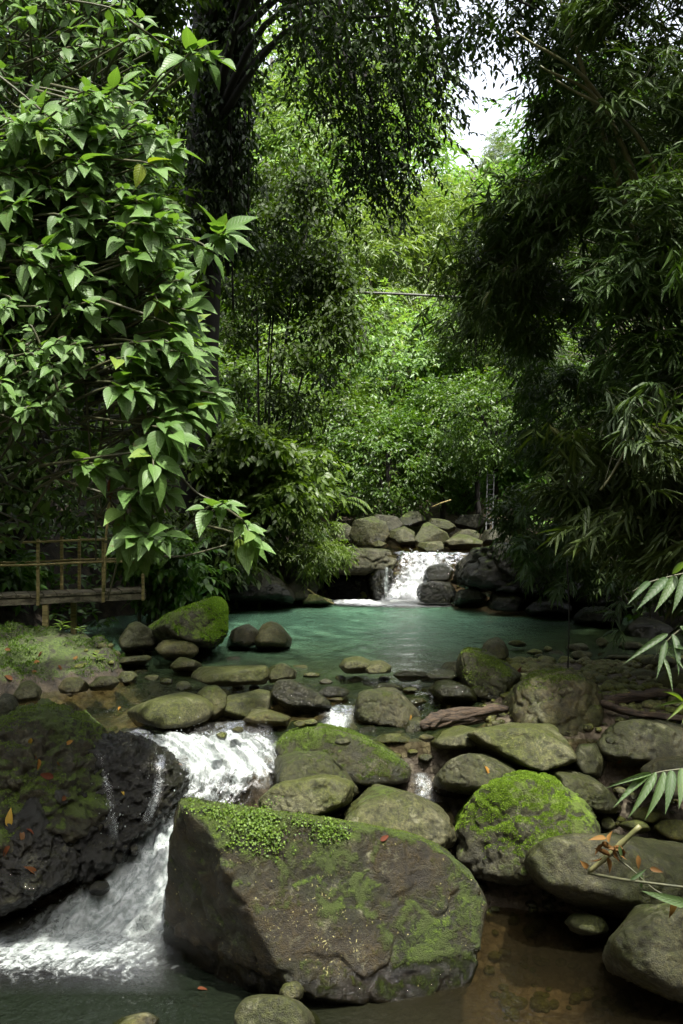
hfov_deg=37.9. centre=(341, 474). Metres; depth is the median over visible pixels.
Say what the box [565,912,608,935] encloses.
stone
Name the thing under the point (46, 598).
footbridge
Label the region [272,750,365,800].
boulder
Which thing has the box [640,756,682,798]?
boulder
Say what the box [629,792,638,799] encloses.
stone
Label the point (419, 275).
forest tree
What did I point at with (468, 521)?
boulder
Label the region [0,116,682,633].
undergrowth
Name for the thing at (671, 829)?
stone
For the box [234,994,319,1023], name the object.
boulder
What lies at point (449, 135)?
forest tree
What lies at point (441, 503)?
stick
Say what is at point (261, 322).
forest tree
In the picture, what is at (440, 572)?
boulder
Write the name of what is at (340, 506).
fern
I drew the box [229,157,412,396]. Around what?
forest tree
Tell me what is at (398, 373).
forest tree
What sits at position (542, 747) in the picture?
boulder
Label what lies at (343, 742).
stone
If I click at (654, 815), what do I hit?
stone
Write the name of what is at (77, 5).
forest tree
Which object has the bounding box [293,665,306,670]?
stone
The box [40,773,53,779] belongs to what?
fallen leaf
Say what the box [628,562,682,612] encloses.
leaf spray
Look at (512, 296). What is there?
bamboo
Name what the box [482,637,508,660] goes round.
boulder
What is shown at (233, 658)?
stone
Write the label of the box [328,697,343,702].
stone
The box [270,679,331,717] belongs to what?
boulder
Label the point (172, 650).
boulder
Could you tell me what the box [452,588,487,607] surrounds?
boulder
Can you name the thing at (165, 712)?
boulder
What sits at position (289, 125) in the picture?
forest tree
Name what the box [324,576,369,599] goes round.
boulder
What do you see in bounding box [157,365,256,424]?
forest tree
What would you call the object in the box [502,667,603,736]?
boulder
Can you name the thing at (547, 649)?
stone
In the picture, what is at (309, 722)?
stone
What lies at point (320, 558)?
shrub
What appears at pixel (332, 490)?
spiky plant
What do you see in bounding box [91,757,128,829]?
side trickle
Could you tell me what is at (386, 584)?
side trickle
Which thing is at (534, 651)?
stone
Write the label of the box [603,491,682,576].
bamboo sprig
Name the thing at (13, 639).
grass
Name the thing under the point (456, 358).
forest tree
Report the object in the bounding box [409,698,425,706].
stone
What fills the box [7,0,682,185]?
sky
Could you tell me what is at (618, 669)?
stone
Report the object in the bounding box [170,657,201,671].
boulder
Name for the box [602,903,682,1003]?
boulder
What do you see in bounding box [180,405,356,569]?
shrub
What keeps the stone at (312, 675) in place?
on the pool water at (327, 638)
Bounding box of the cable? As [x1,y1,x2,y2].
[226,278,570,297]
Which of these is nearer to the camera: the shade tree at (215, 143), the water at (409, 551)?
the shade tree at (215, 143)
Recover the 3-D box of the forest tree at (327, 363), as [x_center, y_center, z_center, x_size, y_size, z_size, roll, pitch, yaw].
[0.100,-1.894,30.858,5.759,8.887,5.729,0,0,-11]
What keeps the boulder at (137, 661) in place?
on the pool water at (327, 638)
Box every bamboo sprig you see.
[505,500,597,609]
[592,381,682,515]
[597,553,640,650]
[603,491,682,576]
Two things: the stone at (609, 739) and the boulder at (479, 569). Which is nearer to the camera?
the stone at (609, 739)
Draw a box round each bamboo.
[404,193,682,619]
[447,36,682,364]
[477,316,677,608]
[514,367,682,640]
[515,0,682,262]
[537,1,682,312]
[561,225,682,465]
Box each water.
[0,906,485,1023]
[25,603,682,741]
[291,535,512,554]
[434,802,452,822]
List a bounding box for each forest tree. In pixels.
[2,0,190,143]
[60,251,227,354]
[130,106,257,250]
[141,26,304,203]
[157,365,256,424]
[159,2,364,187]
[171,97,368,352]
[179,225,320,407]
[218,341,320,450]
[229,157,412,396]
[234,36,445,355]
[248,172,463,418]
[253,364,398,523]
[256,266,419,442]
[258,0,474,180]
[282,78,498,277]
[300,397,467,526]
[308,279,489,495]
[311,456,367,517]
[318,29,459,169]
[336,161,495,372]
[366,361,504,519]
[389,312,518,482]
[395,157,492,286]
[412,282,541,513]
[413,364,561,527]
[418,175,599,341]
[425,451,512,514]
[448,391,565,492]
[466,308,632,429]
[467,17,682,257]
[467,120,520,192]
[468,148,519,217]
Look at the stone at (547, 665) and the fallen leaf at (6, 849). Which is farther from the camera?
the stone at (547, 665)
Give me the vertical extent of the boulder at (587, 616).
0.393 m
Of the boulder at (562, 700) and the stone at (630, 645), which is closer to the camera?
the boulder at (562, 700)
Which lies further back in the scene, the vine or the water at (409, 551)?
the water at (409, 551)
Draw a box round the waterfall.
[385,550,464,599]
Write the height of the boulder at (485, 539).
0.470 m
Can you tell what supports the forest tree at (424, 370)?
on the ground at (564, 983)
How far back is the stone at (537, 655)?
13.08 m
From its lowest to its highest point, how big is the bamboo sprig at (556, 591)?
2.066 m
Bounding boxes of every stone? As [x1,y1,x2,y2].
[113,1012,158,1023]
[133,668,147,676]
[144,675,159,681]
[160,678,171,685]
[176,681,191,690]
[216,732,226,739]
[225,656,239,659]
[232,685,244,688]
[232,726,243,732]
[249,685,259,690]
[279,981,303,999]
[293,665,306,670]
[294,720,306,727]
[303,672,319,679]
[304,719,317,725]
[319,678,332,684]
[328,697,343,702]
[335,675,345,682]
[335,738,350,745]
[349,676,361,682]
[378,676,390,681]
[402,687,416,693]
[407,749,417,753]
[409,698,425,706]
[418,754,432,761]
[419,734,434,741]
[508,640,525,646]
[526,649,542,653]
[533,654,547,656]
[538,662,552,667]
[543,646,551,651]
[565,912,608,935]
[566,643,588,650]
[571,651,591,658]
[596,637,607,646]
[601,816,614,831]
[605,655,631,660]
[605,736,614,743]
[611,666,625,673]
[614,787,625,793]
[617,641,642,649]
[619,820,650,833]
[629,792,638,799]
[630,668,656,678]
[630,807,667,823]
[641,655,676,667]
[653,819,682,841]
[656,668,682,687]
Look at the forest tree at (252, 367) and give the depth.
26.34 m
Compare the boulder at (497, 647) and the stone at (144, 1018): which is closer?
the stone at (144, 1018)
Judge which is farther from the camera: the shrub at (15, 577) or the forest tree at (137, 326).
the forest tree at (137, 326)
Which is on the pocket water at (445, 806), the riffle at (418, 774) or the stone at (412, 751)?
the riffle at (418, 774)
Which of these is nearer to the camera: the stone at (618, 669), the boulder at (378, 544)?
the stone at (618, 669)
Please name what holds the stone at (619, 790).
on the gravel
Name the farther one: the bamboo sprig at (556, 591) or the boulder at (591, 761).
the bamboo sprig at (556, 591)
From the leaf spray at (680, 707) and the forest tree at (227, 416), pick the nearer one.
the leaf spray at (680, 707)
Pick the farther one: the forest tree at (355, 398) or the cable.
the forest tree at (355, 398)
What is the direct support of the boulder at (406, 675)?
on the pool water at (327, 638)
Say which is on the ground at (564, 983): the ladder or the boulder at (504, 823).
the boulder at (504, 823)
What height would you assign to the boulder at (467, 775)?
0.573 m
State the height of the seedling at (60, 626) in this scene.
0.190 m
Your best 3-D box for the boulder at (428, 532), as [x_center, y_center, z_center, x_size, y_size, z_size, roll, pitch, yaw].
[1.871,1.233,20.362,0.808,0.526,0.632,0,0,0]
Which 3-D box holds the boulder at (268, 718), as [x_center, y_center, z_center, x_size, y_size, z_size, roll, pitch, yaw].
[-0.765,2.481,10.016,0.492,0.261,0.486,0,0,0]
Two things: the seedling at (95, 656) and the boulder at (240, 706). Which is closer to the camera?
the boulder at (240, 706)
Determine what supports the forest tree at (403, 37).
on the ground at (564, 983)
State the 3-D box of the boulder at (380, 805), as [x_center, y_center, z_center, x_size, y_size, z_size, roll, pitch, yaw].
[0.517,3.092,8.712,1.008,0.720,1.064,0,0,0]
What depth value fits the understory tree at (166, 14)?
14.65 m
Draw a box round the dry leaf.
[107,478,113,500]
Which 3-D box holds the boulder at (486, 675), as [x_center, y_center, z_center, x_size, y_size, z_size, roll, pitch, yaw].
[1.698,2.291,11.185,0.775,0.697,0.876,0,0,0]
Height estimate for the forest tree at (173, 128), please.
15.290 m
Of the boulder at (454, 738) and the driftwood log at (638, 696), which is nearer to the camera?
the boulder at (454, 738)
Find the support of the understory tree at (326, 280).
on the ground at (564, 983)
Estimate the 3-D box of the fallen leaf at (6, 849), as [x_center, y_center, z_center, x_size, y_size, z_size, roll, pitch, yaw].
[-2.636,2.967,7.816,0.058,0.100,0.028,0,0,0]
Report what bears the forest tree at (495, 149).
on the ground at (564, 983)
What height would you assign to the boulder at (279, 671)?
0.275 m
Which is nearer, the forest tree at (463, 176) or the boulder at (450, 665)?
the boulder at (450, 665)
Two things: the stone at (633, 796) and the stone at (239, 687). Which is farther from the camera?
the stone at (239, 687)
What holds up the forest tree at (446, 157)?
on the ground at (564, 983)
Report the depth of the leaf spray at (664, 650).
4.45 m
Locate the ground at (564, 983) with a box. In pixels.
[0,141,682,1023]
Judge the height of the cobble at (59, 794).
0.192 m
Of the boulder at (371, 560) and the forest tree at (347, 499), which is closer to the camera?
the boulder at (371, 560)
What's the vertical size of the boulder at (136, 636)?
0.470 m
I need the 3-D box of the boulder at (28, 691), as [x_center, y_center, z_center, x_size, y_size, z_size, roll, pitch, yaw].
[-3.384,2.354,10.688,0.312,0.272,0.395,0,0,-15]
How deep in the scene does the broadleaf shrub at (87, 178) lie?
6.93 m
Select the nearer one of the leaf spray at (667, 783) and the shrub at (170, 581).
the leaf spray at (667, 783)
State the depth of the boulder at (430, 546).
19.58 m
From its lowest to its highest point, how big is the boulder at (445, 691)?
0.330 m
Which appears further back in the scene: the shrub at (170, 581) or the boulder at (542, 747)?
the shrub at (170, 581)
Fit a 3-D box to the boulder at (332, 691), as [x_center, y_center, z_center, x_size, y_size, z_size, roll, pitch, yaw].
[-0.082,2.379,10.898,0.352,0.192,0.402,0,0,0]
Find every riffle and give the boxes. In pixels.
[314,702,353,726]
[413,772,429,797]
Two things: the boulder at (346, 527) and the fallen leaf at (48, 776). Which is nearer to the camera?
the fallen leaf at (48, 776)
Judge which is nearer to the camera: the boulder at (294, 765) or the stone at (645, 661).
the boulder at (294, 765)
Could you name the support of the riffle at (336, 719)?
on the pool water at (327, 638)
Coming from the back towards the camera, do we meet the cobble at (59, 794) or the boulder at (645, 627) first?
the boulder at (645, 627)
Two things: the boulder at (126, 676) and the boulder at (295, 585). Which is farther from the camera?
the boulder at (295, 585)
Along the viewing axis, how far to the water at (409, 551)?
20.18 m
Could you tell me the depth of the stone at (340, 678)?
11.77 m
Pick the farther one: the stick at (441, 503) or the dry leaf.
the stick at (441, 503)
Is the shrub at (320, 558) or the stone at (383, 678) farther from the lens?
the shrub at (320, 558)
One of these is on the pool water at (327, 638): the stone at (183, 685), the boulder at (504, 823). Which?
the stone at (183, 685)
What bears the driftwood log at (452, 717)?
on the boulder at (454, 738)
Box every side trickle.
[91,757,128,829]
[140,745,174,814]
[173,743,197,781]
[384,567,392,591]
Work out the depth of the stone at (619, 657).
12.78 m
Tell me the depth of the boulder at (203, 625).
12.65 m
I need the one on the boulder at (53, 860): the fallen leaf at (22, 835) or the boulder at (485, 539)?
the fallen leaf at (22, 835)
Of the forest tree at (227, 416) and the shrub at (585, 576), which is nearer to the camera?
the shrub at (585, 576)
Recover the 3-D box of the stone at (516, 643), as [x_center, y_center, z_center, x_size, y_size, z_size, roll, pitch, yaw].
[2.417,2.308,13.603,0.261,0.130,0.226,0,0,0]
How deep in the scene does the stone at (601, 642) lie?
13.76 m
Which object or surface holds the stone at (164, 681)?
on the pool water at (327, 638)
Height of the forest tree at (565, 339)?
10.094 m
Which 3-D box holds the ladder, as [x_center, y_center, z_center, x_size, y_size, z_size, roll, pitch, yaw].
[3.180,0.561,21.300,0.166,1.302,0.469,0,0,13]
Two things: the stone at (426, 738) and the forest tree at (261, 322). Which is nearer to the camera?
the stone at (426, 738)
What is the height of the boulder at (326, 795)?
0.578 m
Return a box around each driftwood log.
[419,703,508,732]
[603,687,682,704]
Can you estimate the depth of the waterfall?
18.61 m
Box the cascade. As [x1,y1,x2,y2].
[1,717,286,939]
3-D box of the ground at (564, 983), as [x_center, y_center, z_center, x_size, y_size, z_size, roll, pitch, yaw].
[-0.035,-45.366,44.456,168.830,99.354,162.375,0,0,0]
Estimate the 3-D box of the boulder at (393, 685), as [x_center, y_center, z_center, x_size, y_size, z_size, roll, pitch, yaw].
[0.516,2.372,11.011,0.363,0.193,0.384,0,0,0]
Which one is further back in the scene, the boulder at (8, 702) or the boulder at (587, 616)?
the boulder at (587, 616)
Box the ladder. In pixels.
[485,471,494,529]
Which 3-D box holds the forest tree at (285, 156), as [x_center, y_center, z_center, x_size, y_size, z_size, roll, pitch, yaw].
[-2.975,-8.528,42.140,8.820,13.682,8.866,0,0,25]
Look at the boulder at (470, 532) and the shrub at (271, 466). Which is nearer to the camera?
the shrub at (271, 466)
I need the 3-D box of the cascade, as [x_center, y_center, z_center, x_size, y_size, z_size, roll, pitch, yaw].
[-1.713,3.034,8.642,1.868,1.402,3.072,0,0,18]
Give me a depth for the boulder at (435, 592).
18.11 m
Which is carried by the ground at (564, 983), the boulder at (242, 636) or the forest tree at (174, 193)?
the forest tree at (174, 193)
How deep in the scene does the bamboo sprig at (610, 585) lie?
12.36 m
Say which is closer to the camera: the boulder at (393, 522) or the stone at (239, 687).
the stone at (239, 687)
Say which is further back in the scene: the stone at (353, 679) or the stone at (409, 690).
the stone at (353, 679)
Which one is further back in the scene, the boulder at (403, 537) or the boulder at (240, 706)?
the boulder at (403, 537)
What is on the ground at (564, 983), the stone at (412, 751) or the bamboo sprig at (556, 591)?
the stone at (412, 751)
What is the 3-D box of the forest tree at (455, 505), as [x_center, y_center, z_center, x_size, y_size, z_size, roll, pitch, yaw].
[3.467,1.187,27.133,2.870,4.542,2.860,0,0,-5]
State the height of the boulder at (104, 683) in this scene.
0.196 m
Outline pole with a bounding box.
[103,497,109,591]
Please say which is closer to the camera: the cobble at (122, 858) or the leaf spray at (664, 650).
the leaf spray at (664, 650)
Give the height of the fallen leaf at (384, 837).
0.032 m
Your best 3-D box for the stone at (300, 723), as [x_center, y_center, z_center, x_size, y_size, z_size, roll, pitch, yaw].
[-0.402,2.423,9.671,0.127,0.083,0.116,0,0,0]
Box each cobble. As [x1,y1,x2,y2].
[54,788,70,804]
[88,878,109,895]
[115,851,128,863]
[129,842,139,856]
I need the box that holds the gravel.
[69,547,682,1020]
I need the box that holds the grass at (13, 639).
[0,621,124,682]
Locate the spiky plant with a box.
[310,467,352,543]
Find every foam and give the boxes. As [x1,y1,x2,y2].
[0,931,169,984]
[326,599,456,606]
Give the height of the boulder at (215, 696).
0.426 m
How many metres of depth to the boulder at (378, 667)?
11.46 m
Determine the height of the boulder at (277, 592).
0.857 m
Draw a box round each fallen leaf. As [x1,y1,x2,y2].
[3,846,9,855]
[5,808,12,824]
[19,832,24,839]
[23,866,36,872]
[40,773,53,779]
[381,835,388,840]
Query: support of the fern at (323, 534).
on the ground at (564, 983)
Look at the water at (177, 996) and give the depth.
7.02 m
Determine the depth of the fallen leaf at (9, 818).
7.97 m
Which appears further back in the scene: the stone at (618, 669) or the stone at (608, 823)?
the stone at (618, 669)
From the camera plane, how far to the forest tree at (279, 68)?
43.22 m
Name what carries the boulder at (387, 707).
in the pool water at (327, 638)
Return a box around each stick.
[307,589,333,603]
[432,499,450,506]
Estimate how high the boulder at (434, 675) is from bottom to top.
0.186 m
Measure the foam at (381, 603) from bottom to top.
0.048 m
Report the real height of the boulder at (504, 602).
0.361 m
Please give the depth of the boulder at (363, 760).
9.29 m
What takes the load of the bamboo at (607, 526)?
on the ground at (564, 983)
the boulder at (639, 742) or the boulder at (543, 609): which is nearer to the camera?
the boulder at (639, 742)
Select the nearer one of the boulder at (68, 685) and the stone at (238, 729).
the stone at (238, 729)
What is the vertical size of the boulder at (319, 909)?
2.182 m
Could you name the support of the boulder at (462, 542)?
on the water at (409, 551)
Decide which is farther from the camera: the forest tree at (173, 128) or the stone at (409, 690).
the forest tree at (173, 128)
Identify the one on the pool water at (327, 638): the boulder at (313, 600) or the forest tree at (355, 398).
the boulder at (313, 600)
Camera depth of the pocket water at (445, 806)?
9.16 m
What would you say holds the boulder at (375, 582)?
on the ground at (564, 983)
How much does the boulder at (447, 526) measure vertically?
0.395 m
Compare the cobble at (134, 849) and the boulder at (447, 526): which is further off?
the boulder at (447, 526)
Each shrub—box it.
[0,0,276,599]
[0,547,57,615]
[97,524,237,674]
[114,486,292,611]
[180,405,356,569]
[253,490,359,596]
[465,469,671,618]
[470,455,544,532]
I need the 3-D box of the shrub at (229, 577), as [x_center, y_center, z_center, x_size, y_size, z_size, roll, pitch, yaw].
[-2.506,1.603,17.473,3.279,2.818,3.206,0,0,0]
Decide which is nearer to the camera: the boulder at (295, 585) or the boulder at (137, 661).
the boulder at (137, 661)
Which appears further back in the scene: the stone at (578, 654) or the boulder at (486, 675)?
the stone at (578, 654)
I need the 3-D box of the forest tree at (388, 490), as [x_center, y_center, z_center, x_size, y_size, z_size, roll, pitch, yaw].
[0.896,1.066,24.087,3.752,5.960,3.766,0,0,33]
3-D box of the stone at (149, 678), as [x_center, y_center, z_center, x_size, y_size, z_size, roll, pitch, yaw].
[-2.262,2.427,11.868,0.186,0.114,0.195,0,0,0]
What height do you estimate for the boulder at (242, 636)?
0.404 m
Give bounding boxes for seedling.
[51,619,71,629]
[90,652,105,660]
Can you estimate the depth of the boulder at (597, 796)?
8.86 m
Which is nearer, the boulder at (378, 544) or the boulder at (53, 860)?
the boulder at (53, 860)
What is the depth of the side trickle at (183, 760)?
9.13 m
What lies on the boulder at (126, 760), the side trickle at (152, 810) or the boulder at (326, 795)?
the side trickle at (152, 810)
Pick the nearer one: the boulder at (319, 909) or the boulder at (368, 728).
the boulder at (319, 909)
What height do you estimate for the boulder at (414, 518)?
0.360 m
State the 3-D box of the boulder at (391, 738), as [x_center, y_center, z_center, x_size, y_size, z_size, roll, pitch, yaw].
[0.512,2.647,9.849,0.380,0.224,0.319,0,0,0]
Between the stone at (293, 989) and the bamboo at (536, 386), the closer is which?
the stone at (293, 989)
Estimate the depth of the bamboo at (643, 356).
9.66 m
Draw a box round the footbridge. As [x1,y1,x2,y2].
[0,536,145,634]
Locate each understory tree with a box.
[0,0,228,557]
[219,140,392,525]
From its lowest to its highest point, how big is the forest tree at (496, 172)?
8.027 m
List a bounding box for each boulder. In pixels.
[0,693,18,715]
[0,698,109,859]
[0,797,88,920]
[13,680,41,703]
[58,677,89,693]
[66,730,189,885]
[89,676,119,690]
[117,671,137,682]
[118,621,156,652]
[119,655,151,667]
[127,692,213,734]
[148,596,228,652]
[155,639,198,661]
[163,794,487,1004]
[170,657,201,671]
[191,665,269,686]
[197,685,226,722]
[221,569,295,607]
[222,689,270,720]
[226,624,257,648]
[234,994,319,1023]
[242,707,290,729]
[254,621,291,649]
[258,774,354,816]
[268,663,296,682]
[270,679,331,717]
[272,723,411,787]
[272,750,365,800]
[286,573,317,603]
[302,594,333,605]
[314,547,397,576]
[319,686,349,697]
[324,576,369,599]
[337,523,355,544]
[339,656,369,673]
[343,784,456,851]
[349,516,389,546]
[353,687,423,731]
[357,725,377,735]
[365,660,391,673]
[366,568,395,600]
[372,540,386,548]
[372,683,403,691]
[374,514,403,531]
[375,733,411,743]
[389,526,415,548]
[393,670,427,681]
[399,511,425,526]
[403,716,424,735]
[415,522,448,546]
[416,580,456,604]
[417,541,443,551]
[420,668,458,682]
[424,563,453,581]
[427,725,478,750]
[428,679,477,705]
[429,518,455,533]
[432,753,517,798]
[441,661,455,670]
[444,534,482,551]
[450,529,479,538]
[450,542,640,610]
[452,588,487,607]
[453,770,600,885]
[454,514,489,533]
[456,647,521,700]
[467,722,577,770]
[480,529,510,545]
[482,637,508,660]
[486,591,527,611]
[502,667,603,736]
[524,598,573,616]
[524,833,682,920]
[549,767,621,814]
[572,606,623,626]
[572,743,606,777]
[596,719,682,767]
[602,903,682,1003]
[624,616,675,639]
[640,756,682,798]
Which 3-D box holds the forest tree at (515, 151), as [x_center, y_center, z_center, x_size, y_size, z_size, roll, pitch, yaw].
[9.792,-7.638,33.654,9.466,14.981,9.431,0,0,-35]
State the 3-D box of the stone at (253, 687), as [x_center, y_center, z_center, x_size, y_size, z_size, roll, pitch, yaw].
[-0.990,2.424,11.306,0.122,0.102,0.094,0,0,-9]
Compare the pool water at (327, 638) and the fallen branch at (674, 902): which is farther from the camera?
the pool water at (327, 638)
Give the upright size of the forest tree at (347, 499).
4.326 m
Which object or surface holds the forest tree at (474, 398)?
on the ground at (564, 983)
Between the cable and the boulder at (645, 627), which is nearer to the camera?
the boulder at (645, 627)
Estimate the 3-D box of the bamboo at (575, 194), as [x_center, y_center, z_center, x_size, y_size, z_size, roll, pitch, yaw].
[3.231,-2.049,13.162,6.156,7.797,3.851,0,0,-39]
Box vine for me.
[566,560,569,667]
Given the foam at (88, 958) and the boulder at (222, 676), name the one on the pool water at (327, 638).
the boulder at (222, 676)
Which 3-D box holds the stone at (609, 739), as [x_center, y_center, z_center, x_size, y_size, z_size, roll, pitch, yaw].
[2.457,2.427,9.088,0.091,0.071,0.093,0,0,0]
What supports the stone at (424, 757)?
on the ground at (564, 983)
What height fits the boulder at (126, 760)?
1.604 m
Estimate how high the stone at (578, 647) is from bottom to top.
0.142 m
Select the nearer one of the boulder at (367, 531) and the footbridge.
the footbridge
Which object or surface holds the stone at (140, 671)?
on the pool water at (327, 638)
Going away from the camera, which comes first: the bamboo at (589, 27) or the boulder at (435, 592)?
the bamboo at (589, 27)
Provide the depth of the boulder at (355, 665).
11.59 m
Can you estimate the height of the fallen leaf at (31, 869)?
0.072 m
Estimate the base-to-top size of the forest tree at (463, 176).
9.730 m
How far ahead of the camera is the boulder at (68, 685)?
10.90 m
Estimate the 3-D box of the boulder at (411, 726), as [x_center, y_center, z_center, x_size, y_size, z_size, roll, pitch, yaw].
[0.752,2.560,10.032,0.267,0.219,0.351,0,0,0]
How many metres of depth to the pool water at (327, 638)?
14.69 m
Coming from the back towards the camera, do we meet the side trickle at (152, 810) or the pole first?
the pole
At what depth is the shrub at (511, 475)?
21.95 m
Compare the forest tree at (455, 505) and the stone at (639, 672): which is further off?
the forest tree at (455, 505)
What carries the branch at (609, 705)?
on the boulder at (639, 742)
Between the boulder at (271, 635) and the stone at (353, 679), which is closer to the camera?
the stone at (353, 679)
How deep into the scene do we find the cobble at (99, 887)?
8.13 m
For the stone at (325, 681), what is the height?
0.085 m
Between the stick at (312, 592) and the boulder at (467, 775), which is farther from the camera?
the stick at (312, 592)
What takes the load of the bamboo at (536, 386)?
on the ground at (564, 983)
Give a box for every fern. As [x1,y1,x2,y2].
[289,529,328,542]
[323,494,372,519]
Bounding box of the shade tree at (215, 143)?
[164,0,570,604]
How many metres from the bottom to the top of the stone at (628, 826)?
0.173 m
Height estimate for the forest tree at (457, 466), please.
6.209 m
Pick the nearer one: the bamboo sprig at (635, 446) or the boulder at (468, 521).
the bamboo sprig at (635, 446)
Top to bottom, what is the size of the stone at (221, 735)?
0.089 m
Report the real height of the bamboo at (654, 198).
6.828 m
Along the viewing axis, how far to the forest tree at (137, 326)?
23.52 m
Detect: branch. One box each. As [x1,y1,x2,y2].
[580,824,682,918]
[600,700,682,720]
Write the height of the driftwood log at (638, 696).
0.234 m
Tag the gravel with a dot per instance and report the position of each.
(513, 1005)
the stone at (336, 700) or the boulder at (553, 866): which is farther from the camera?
the stone at (336, 700)
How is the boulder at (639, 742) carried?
on the ground at (564, 983)
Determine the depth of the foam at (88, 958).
7.55 m
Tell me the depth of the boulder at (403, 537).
20.02 m
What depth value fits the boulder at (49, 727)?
8.36 m
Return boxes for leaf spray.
[607,768,682,818]
[624,626,682,691]
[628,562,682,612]
[656,692,682,724]
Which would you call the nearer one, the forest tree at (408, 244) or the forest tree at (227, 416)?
the forest tree at (227, 416)
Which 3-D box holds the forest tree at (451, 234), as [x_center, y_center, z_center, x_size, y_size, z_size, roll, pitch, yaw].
[6.612,-4.510,34.319,7.745,12.258,7.717,0,0,-24]
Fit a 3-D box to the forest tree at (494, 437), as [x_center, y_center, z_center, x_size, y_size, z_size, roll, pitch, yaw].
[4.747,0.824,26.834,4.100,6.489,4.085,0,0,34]
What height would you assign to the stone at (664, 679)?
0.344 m

